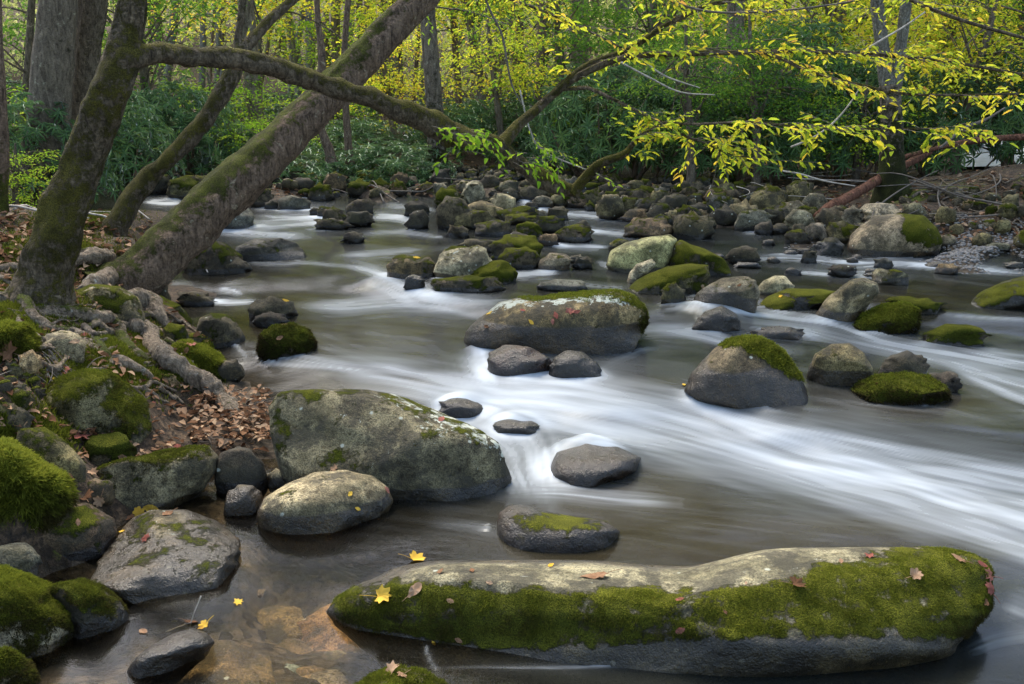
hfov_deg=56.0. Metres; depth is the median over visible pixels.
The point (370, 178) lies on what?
rock
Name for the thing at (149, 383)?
root
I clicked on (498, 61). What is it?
understory tree
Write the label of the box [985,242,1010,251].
rock
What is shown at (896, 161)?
bank tree
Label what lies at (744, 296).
boulder
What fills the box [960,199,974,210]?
rock
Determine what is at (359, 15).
slim tree
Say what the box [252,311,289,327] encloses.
rock
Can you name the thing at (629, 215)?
rock
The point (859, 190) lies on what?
fallen log
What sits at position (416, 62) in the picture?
slim tree
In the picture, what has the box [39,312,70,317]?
root
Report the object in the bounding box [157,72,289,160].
understory tree
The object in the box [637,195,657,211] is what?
rock
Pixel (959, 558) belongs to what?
fallen leaf
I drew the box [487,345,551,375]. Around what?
rock
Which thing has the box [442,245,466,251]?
rock
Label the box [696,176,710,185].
rock
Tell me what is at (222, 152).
evergreen shrub
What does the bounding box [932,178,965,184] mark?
root
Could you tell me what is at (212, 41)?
slim tree
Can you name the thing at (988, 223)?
rock
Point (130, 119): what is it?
evergreen shrub
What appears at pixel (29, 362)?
rock
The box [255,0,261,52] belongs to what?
slim tree
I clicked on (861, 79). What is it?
evergreen shrub
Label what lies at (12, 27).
understory tree
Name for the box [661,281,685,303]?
rock
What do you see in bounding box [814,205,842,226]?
rock
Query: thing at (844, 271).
rock
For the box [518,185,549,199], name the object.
rock
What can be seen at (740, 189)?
rock
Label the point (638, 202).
rock
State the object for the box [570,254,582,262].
rock
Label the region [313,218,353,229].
rock
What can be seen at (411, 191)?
twig
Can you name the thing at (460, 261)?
rock
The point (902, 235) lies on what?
boulder
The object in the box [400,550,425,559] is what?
fallen leaf
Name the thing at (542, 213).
rock
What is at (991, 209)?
rock
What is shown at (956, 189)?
root
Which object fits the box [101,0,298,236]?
forked tree
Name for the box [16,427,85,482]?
rock
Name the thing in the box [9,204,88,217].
twig
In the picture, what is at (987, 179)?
root
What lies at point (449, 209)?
rock
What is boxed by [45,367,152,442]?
rock
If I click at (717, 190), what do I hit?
rock
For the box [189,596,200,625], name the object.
dry stem
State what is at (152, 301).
root
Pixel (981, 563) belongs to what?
fallen leaf
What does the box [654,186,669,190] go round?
rock
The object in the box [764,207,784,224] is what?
rock
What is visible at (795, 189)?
rock
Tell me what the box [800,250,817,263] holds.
rock
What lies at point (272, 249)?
rock
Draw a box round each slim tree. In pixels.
[4,0,34,130]
[147,3,152,75]
[162,0,178,89]
[181,0,223,76]
[187,0,197,27]
[198,0,229,90]
[207,0,216,96]
[214,0,235,85]
[221,0,225,40]
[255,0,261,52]
[261,0,281,86]
[279,0,301,98]
[283,1,303,89]
[285,3,304,104]
[304,0,315,90]
[314,0,337,166]
[331,0,340,114]
[340,0,390,74]
[341,0,354,164]
[342,0,376,112]
[348,0,376,44]
[355,0,362,38]
[379,0,386,83]
[390,55,394,94]
[412,11,435,101]
[418,15,485,105]
[436,0,462,108]
[442,24,463,101]
[471,3,483,87]
[483,1,525,98]
[495,0,503,100]
[508,0,531,105]
[511,4,518,112]
[516,0,526,106]
[531,0,582,156]
[545,1,551,57]
[554,28,557,85]
[583,0,589,63]
[595,0,623,90]
[607,0,620,100]
[623,0,629,78]
[657,0,665,64]
[684,0,713,75]
[702,0,723,69]
[767,2,774,86]
[804,0,811,88]
[829,0,838,107]
[920,1,934,74]
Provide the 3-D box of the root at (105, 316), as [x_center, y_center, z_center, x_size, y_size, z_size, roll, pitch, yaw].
[-2.134,-0.084,5.172,0.771,0.279,0.519,4,15,14]
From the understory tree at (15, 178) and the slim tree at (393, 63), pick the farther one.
the slim tree at (393, 63)
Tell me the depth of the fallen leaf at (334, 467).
3.88 m
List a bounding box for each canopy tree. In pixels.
[237,0,264,137]
[570,0,583,99]
[724,1,744,173]
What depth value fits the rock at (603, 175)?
13.48 m
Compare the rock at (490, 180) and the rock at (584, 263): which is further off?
the rock at (490, 180)
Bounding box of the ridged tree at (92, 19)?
[71,0,107,127]
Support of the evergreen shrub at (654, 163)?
on the ground
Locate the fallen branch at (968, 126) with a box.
[939,107,1005,148]
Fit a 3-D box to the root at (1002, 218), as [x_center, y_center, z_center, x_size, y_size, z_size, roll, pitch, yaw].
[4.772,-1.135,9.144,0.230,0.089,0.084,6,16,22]
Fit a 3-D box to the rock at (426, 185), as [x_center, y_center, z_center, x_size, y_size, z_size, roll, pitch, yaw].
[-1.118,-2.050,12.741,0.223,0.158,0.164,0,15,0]
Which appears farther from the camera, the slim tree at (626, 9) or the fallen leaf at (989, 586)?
the slim tree at (626, 9)
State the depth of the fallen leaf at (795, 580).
2.78 m
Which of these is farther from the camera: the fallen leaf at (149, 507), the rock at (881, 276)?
the rock at (881, 276)
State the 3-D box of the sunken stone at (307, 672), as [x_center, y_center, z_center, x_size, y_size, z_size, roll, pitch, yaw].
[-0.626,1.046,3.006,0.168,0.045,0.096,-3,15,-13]
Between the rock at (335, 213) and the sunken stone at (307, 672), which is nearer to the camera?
the sunken stone at (307, 672)
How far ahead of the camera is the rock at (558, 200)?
11.63 m
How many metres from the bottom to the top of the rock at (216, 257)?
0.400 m
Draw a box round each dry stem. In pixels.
[166,623,188,631]
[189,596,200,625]
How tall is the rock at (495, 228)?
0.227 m
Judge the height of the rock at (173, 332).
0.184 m
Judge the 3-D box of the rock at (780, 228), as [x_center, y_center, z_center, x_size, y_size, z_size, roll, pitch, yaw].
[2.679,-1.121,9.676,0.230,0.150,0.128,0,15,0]
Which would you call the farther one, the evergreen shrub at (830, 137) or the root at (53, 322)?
the evergreen shrub at (830, 137)
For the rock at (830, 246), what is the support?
on the ground
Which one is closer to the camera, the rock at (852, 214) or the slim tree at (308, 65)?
the rock at (852, 214)
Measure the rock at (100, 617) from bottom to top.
0.256 m
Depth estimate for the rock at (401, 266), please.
7.55 m
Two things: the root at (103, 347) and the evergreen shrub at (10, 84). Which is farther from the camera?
the evergreen shrub at (10, 84)
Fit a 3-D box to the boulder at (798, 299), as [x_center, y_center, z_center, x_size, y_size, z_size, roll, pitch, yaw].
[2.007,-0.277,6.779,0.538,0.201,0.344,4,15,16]
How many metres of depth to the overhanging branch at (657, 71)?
7.81 m
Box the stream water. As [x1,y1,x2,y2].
[8,165,1023,683]
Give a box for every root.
[0,262,17,270]
[0,274,10,284]
[0,291,91,335]
[15,314,27,321]
[19,303,91,305]
[20,305,150,360]
[38,318,78,328]
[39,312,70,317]
[39,345,56,349]
[41,356,85,371]
[69,318,102,331]
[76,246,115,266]
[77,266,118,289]
[81,247,113,251]
[81,323,107,334]
[81,336,119,341]
[83,338,123,350]
[89,363,153,368]
[93,335,111,366]
[98,322,139,345]
[109,357,132,376]
[111,354,153,379]
[126,318,240,434]
[127,288,169,327]
[130,380,176,392]
[137,390,155,399]
[138,385,179,413]
[143,311,150,316]
[144,307,173,321]
[158,385,183,403]
[163,337,216,351]
[166,311,195,331]
[911,190,944,197]
[929,170,980,175]
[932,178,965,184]
[934,187,984,192]
[936,179,984,184]
[941,191,981,199]
[956,210,984,214]
[979,177,1010,183]
[1001,217,1023,225]
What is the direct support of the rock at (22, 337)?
on the ground
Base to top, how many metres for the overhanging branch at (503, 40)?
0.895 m
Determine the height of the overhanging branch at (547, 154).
0.704 m
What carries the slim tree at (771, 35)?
on the ground
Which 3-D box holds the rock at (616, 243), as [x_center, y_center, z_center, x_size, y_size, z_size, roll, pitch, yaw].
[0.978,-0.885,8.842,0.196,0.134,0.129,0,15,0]
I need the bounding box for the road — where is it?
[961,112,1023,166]
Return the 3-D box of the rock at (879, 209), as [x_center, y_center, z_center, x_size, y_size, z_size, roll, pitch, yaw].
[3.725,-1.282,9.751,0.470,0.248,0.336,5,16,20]
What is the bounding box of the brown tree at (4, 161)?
[0,0,9,211]
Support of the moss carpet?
on the ground
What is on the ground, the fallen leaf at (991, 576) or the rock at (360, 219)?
the rock at (360, 219)
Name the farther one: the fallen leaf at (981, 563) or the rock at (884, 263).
the rock at (884, 263)
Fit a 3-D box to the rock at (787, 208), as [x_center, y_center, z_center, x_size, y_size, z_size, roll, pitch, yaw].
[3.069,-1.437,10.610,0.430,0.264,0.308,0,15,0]
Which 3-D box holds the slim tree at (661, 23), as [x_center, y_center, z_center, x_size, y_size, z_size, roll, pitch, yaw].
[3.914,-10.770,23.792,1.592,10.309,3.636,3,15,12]
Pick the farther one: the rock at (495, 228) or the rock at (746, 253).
the rock at (495, 228)
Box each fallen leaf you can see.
[0,341,17,360]
[69,339,79,343]
[70,433,88,438]
[80,489,93,501]
[87,467,97,473]
[93,489,104,507]
[132,506,144,516]
[139,628,146,632]
[140,533,149,541]
[143,505,158,510]
[162,508,176,514]
[193,331,199,336]
[198,615,213,628]
[234,598,243,604]
[330,463,337,470]
[360,584,391,602]
[384,661,398,674]
[397,669,410,676]
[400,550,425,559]
[402,582,421,601]
[566,307,575,313]
[582,569,619,578]
[675,627,684,633]
[780,576,806,586]
[905,568,923,578]
[951,553,973,563]
[978,560,987,566]
[984,568,1002,581]
[985,582,999,602]
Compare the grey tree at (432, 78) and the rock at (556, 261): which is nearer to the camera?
the rock at (556, 261)
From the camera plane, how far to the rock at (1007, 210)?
9.18 m
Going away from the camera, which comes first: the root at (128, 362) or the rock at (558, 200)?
the root at (128, 362)
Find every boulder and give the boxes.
[0,563,85,671]
[256,470,392,559]
[268,389,511,525]
[326,545,995,683]
[464,288,649,353]
[606,234,676,272]
[629,263,710,294]
[668,240,730,275]
[684,333,807,408]
[693,276,759,312]
[759,288,834,310]
[816,278,878,321]
[847,213,942,256]
[852,300,921,334]
[971,276,1023,309]
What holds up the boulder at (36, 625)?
on the ground
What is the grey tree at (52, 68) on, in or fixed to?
on the ground
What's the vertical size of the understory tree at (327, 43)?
2.934 m
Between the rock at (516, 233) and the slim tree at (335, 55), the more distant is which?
the slim tree at (335, 55)
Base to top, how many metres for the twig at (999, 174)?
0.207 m
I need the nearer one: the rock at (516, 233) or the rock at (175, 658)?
the rock at (175, 658)
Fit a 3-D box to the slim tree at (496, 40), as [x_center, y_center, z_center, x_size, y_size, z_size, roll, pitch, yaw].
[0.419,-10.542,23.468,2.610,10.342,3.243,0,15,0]
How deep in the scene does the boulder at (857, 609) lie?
2.82 m
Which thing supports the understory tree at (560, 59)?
on the ground
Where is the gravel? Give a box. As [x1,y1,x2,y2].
[784,210,1023,273]
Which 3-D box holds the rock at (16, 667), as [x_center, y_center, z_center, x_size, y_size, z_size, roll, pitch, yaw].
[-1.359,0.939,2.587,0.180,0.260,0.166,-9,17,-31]
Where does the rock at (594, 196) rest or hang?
on the ground
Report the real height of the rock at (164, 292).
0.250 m
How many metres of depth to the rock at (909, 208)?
9.46 m
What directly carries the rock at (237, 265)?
on the rock at (216, 257)
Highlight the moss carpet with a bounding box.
[0,204,228,479]
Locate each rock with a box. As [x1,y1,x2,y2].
[0,318,45,361]
[0,379,14,392]
[0,402,13,412]
[0,435,79,534]
[0,542,42,576]
[0,646,41,683]
[5,403,35,430]
[7,363,22,377]
[9,388,35,408]
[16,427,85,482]
[18,349,43,375]
[27,376,40,386]
[31,386,45,399]
[39,368,48,378]
[43,330,86,363]
[43,503,117,565]
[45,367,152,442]
[50,577,130,660]
[76,284,144,321]
[84,432,136,466]
[87,478,114,505]
[91,509,240,613]
[96,444,217,511]
[127,628,214,683]
[150,174,168,194]
[151,360,160,367]
[158,286,170,299]
[159,295,192,325]
[161,374,180,386]
[163,323,188,341]
[166,176,200,198]
[171,339,227,382]
[176,291,216,306]
[178,175,198,180]
[181,171,193,175]
[183,241,242,274]
[189,332,208,342]
[195,175,205,180]
[196,313,245,348]
[214,446,267,499]
[217,359,244,382]
[224,208,254,228]
[224,484,262,525]
[225,257,251,273]
[235,238,305,260]
[247,296,297,319]
[251,189,274,207]
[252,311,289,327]
[255,321,317,361]
[264,199,277,208]
[267,468,283,492]
[272,176,282,183]
[277,195,310,209]
[281,178,298,189]
[296,177,313,189]
[307,182,335,200]
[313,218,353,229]
[316,206,330,216]
[322,206,346,220]
[323,171,347,191]
[339,231,364,243]
[344,211,374,226]
[345,198,375,213]
[347,179,374,196]
[354,663,448,683]
[357,174,370,181]
[367,175,382,181]
[368,187,384,197]
[369,177,389,188]
[386,254,435,278]
[390,171,408,185]
[391,178,406,195]
[403,274,424,289]
[404,199,429,215]
[404,209,428,229]
[408,176,417,186]
[419,181,432,190]
[429,168,450,184]
[430,275,504,292]
[433,183,446,193]
[433,245,491,277]
[434,187,463,206]
[436,196,471,229]
[438,398,482,417]
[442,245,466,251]
[445,225,469,237]
[446,185,460,194]
[454,210,497,228]
[455,180,468,191]
[457,238,493,252]
[462,180,485,204]
[468,200,502,218]
[471,260,517,283]
[474,219,511,236]
[480,174,500,187]
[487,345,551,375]
[488,234,543,259]
[490,193,515,209]
[493,419,539,434]
[495,205,538,221]
[497,246,539,269]
[497,505,619,552]
[499,180,518,191]
[502,187,520,200]
[505,213,538,224]
[511,231,526,235]
[515,221,542,235]
[517,173,525,179]
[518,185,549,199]
[532,195,552,207]
[536,215,564,233]
[536,279,587,290]
[538,233,559,245]
[538,253,572,270]
[539,210,546,215]
[547,206,568,219]
[549,350,601,377]
[551,194,567,206]
[551,444,640,487]
[554,224,594,242]
[558,174,568,179]
[564,191,586,207]
[565,176,576,183]
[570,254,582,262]
[572,256,593,269]
[576,220,590,226]
[582,182,600,192]
[584,187,601,204]
[594,171,607,182]
[595,194,624,219]
[599,183,614,192]
[604,173,622,185]
[605,191,619,195]
[608,238,628,249]
[618,209,646,221]
[622,196,637,210]
[623,217,672,237]
[625,180,644,188]
[627,259,655,282]
[630,188,650,198]
[634,198,643,206]
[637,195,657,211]
[639,185,653,194]
[646,203,674,217]
[650,190,670,200]
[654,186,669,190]
[654,214,672,225]
[660,194,687,208]
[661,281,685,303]
[663,173,680,183]
[664,210,676,216]
[670,210,715,239]
[677,204,701,215]
[678,180,690,187]
[678,187,697,195]
[687,193,702,202]
[689,202,709,212]
[692,306,740,331]
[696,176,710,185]
[698,209,708,215]
[702,187,727,201]
[706,193,734,213]
[709,203,736,226]
[712,178,726,187]
[718,182,734,190]
[724,175,735,182]
[725,245,760,263]
[727,188,741,199]
[728,199,757,215]
[733,198,740,203]
[733,262,760,268]
[734,209,776,230]
[735,185,745,192]
[742,182,760,195]
[744,192,752,200]
[749,184,787,209]
[751,325,805,339]
[754,221,772,235]
[758,275,794,294]
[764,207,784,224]
[772,223,789,233]
[774,200,803,216]
[784,209,814,230]
[784,229,810,243]
[784,267,802,275]
[785,180,813,202]
[797,205,817,215]
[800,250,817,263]
[802,193,827,209]
[805,223,827,241]
[806,343,872,385]
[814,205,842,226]
[815,237,844,254]
[826,220,859,243]
[827,264,857,277]
[837,205,846,210]
[841,205,862,224]
[850,370,954,406]
[860,203,901,220]
[862,272,871,276]
[872,268,908,284]
[873,257,893,268]
[878,350,930,373]
[884,296,946,313]
[902,203,926,214]
[921,324,992,346]
[925,261,944,266]
[929,371,962,391]
[934,263,960,274]
[935,206,956,225]
[941,234,956,247]
[949,223,963,234]
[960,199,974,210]
[971,232,994,245]
[972,201,988,210]
[981,219,996,228]
[984,192,1001,201]
[984,204,997,214]
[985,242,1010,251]
[993,220,1010,233]
[997,203,1017,218]
[1002,194,1019,206]
[1003,261,1023,268]
[1012,230,1023,247]
[1016,204,1023,217]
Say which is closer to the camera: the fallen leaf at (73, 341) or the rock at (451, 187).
the fallen leaf at (73, 341)
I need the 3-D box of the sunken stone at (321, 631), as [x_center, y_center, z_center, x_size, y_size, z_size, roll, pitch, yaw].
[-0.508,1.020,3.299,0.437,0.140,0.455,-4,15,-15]
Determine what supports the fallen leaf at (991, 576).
on the boulder at (857, 609)
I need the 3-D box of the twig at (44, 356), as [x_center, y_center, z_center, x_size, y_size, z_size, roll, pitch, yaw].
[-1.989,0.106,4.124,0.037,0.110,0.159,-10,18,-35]
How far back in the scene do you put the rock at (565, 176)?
13.14 m
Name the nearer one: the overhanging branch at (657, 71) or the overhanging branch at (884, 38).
the overhanging branch at (884, 38)
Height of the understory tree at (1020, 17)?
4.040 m
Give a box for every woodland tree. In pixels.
[149,1,163,81]
[274,0,286,54]
[469,4,473,74]
[589,0,598,52]
[665,3,676,64]
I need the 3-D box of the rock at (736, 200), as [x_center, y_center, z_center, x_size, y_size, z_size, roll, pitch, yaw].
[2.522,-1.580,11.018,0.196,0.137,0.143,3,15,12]
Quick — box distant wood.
[2,0,1006,93]
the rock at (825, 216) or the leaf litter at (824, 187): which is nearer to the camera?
the rock at (825, 216)
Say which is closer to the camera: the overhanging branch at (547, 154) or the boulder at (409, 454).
the boulder at (409, 454)
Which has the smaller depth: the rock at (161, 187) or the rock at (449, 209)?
the rock at (449, 209)
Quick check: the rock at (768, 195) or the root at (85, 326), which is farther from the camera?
the rock at (768, 195)
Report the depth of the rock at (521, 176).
14.25 m
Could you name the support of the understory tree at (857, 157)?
on the ground
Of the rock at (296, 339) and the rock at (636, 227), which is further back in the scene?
the rock at (636, 227)
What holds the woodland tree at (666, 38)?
on the ground
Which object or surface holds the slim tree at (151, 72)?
on the ground
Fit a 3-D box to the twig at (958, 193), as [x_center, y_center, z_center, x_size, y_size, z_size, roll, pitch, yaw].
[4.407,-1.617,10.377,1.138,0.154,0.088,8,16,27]
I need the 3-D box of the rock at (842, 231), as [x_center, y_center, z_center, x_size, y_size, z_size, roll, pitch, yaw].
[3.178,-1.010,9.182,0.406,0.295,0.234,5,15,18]
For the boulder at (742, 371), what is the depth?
4.80 m
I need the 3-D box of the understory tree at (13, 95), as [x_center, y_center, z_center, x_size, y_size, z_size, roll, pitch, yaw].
[-6.624,-2.502,12.843,2.594,1.956,2.494,2,15,8]
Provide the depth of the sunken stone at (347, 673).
3.04 m
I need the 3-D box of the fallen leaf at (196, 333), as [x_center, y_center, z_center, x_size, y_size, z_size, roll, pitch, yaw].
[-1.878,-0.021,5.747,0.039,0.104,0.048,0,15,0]
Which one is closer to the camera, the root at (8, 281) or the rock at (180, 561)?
the rock at (180, 561)
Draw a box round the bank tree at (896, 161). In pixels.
[870,0,912,202]
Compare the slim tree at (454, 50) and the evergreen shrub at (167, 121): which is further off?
the slim tree at (454, 50)
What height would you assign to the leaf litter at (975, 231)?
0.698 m
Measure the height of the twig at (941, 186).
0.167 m
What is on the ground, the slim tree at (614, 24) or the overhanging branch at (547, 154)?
the slim tree at (614, 24)
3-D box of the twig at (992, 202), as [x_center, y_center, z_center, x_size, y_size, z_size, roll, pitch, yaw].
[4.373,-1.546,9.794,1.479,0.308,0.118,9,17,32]
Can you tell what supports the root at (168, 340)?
on the ground
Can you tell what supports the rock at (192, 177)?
on the ground
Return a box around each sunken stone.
[188,640,276,683]
[237,639,252,646]
[256,605,303,643]
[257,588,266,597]
[264,539,287,556]
[277,638,313,654]
[285,663,299,673]
[296,665,325,677]
[297,604,368,654]
[310,669,347,683]
[323,650,355,659]
[330,666,360,678]
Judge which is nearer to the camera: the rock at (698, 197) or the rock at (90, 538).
the rock at (90, 538)
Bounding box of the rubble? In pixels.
[3,160,1023,390]
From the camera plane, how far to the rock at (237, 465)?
3.96 m
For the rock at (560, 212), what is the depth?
10.62 m
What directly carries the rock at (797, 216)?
in the stream water
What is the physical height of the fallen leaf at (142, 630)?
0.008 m
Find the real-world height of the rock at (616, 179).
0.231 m
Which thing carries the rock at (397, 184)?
on the ground
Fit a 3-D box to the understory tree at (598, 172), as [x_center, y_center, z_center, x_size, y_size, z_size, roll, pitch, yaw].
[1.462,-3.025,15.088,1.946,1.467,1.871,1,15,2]
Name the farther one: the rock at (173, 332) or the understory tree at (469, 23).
the understory tree at (469, 23)
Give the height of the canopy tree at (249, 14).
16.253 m
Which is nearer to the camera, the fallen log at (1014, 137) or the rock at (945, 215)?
the rock at (945, 215)
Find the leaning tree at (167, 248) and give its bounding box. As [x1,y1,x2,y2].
[82,0,439,294]
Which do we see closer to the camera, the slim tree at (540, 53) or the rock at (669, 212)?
the rock at (669, 212)
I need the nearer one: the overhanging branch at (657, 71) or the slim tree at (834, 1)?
the overhanging branch at (657, 71)
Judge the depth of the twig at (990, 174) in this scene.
10.46 m
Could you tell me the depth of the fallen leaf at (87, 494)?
3.57 m
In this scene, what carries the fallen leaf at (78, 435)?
on the ground
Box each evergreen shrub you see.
[5,72,20,99]
[7,91,124,207]
[103,89,186,185]
[105,87,214,182]
[106,74,253,174]
[137,81,203,105]
[138,107,187,130]
[174,127,255,175]
[212,147,358,183]
[213,101,286,126]
[232,91,297,110]
[298,119,413,172]
[306,137,463,184]
[308,115,425,150]
[338,95,425,118]
[361,156,456,186]
[395,103,533,164]
[424,96,511,112]
[444,107,496,133]
[451,90,595,155]
[513,82,638,173]
[522,62,602,109]
[532,58,721,179]
[573,61,789,180]
[609,72,704,107]
[636,61,832,181]
[719,16,861,183]
[735,43,949,180]
[821,54,1023,179]
[934,40,1023,165]
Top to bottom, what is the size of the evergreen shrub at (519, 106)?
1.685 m
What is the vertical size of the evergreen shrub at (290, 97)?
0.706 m
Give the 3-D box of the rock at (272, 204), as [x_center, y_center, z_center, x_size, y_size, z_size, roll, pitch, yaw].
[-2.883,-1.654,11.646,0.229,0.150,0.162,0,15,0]
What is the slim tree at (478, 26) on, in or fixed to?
on the ground
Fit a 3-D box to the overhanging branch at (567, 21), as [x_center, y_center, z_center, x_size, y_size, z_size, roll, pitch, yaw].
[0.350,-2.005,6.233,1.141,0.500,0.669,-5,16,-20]
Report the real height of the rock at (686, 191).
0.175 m
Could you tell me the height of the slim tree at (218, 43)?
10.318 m
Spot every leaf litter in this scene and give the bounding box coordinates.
[0,204,151,303]
[0,300,269,457]
[185,384,273,444]
[271,159,477,196]
[613,154,862,198]
[821,139,1023,240]
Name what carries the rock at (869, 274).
in the stream water
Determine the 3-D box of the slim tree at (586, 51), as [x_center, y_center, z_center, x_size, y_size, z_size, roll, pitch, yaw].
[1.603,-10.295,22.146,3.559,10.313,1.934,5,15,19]
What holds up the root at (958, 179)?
on the ground
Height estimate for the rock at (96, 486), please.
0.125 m
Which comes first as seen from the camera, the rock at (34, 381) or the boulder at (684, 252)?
the rock at (34, 381)
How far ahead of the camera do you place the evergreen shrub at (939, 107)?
12.62 m
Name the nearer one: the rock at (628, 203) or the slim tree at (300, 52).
the rock at (628, 203)
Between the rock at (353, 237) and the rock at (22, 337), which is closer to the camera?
the rock at (22, 337)
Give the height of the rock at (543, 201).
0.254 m
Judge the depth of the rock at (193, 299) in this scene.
6.86 m
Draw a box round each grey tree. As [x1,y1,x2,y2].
[10,0,77,204]
[420,9,448,172]
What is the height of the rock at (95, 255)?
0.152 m
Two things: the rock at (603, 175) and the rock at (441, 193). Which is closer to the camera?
the rock at (441, 193)
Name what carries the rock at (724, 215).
on the ground
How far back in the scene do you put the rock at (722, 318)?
6.17 m
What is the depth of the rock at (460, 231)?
9.38 m
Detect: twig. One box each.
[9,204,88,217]
[13,204,110,211]
[42,355,52,383]
[88,212,106,217]
[332,184,398,201]
[390,185,448,191]
[436,177,477,180]
[788,177,865,181]
[821,162,872,172]
[847,179,929,185]
[871,172,1017,206]
[876,184,977,201]
[881,170,938,202]
[910,185,979,189]
[937,181,942,206]
[938,164,1000,194]
[957,214,999,217]
[958,173,1001,197]
[989,173,996,196]
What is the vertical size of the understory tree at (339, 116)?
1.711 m
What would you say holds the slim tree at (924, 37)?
on the ground
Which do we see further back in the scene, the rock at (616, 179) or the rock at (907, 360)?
the rock at (616, 179)
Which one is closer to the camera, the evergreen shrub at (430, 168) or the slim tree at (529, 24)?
the evergreen shrub at (430, 168)
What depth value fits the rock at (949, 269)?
7.75 m
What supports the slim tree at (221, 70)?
on the ground
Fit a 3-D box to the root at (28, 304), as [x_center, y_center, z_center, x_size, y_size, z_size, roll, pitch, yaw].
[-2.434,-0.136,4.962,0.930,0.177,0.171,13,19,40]
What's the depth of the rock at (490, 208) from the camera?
10.67 m
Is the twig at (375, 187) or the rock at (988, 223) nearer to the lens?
the rock at (988, 223)
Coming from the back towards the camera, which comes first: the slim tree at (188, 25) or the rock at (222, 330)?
the slim tree at (188, 25)
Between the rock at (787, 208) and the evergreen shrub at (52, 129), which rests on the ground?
the evergreen shrub at (52, 129)
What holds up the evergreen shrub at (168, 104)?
on the ground
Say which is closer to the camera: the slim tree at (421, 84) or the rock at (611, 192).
the rock at (611, 192)
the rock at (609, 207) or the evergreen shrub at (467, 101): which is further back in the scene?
the evergreen shrub at (467, 101)
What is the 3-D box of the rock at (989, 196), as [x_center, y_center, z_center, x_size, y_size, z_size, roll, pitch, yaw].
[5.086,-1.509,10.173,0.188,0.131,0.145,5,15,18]
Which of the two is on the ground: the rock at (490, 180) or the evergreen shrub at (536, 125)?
the evergreen shrub at (536, 125)
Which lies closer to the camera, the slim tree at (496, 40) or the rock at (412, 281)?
the rock at (412, 281)
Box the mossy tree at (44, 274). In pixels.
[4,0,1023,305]
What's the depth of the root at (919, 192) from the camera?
10.45 m
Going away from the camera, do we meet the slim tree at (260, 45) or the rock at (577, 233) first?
the rock at (577, 233)
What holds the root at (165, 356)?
on the ground
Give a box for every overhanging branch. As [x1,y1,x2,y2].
[246,0,349,45]
[419,0,514,45]
[458,0,534,104]
[468,0,653,71]
[499,90,622,190]
[620,62,714,95]
[633,0,888,47]
[641,58,699,87]
[783,170,854,185]
[791,90,858,147]
[845,0,1023,39]
[864,12,924,49]
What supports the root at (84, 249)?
on the ground
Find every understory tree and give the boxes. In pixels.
[2,0,169,92]
[6,84,124,191]
[8,143,60,207]
[37,0,301,138]
[147,0,355,69]
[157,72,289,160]
[209,112,334,169]
[256,9,394,92]
[280,0,472,98]
[281,82,383,152]
[302,22,487,156]
[353,0,579,118]
[413,0,573,168]
[435,0,675,95]
[504,0,784,168]
[546,106,656,173]
[590,19,808,184]
[592,0,796,77]
[631,0,867,64]
[676,0,862,184]
[701,0,981,141]
[715,64,837,173]
[778,0,1007,119]
[781,79,941,182]
[791,0,1023,172]
[839,47,985,137]
[854,0,1021,147]
[855,0,1023,165]
[865,0,1023,173]
[907,0,1021,99]
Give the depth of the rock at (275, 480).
4.03 m
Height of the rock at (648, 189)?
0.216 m
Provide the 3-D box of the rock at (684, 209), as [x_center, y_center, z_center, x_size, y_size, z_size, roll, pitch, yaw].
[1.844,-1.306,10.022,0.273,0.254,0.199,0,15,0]
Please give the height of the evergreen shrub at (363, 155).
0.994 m
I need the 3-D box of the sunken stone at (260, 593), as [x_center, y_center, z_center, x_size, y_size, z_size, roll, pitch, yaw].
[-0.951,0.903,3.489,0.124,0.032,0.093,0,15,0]
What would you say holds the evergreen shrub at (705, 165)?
on the ground
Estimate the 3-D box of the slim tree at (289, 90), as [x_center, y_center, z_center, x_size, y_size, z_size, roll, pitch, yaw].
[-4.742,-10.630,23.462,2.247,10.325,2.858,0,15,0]
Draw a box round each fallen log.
[813,151,932,216]
[905,134,1023,158]
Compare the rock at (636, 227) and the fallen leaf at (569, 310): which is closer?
the fallen leaf at (569, 310)
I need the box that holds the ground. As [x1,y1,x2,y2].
[0,0,1023,683]
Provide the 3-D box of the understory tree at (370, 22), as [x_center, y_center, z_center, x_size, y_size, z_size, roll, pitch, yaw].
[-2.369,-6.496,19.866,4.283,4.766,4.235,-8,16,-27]
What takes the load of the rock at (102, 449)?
on the ground
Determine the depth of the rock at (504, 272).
7.39 m
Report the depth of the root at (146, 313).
5.81 m
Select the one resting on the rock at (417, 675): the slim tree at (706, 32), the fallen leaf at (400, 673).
the fallen leaf at (400, 673)
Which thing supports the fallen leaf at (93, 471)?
on the ground
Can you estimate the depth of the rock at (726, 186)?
11.56 m
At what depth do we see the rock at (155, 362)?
4.79 m
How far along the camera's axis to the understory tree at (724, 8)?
17.77 m
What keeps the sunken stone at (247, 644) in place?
on the ground
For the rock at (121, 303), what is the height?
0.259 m
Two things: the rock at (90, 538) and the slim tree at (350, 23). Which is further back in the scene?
the slim tree at (350, 23)
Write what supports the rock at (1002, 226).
on the ground
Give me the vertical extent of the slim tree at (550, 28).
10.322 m
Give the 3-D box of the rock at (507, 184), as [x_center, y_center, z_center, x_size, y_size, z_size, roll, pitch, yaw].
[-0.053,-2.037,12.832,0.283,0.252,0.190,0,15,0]

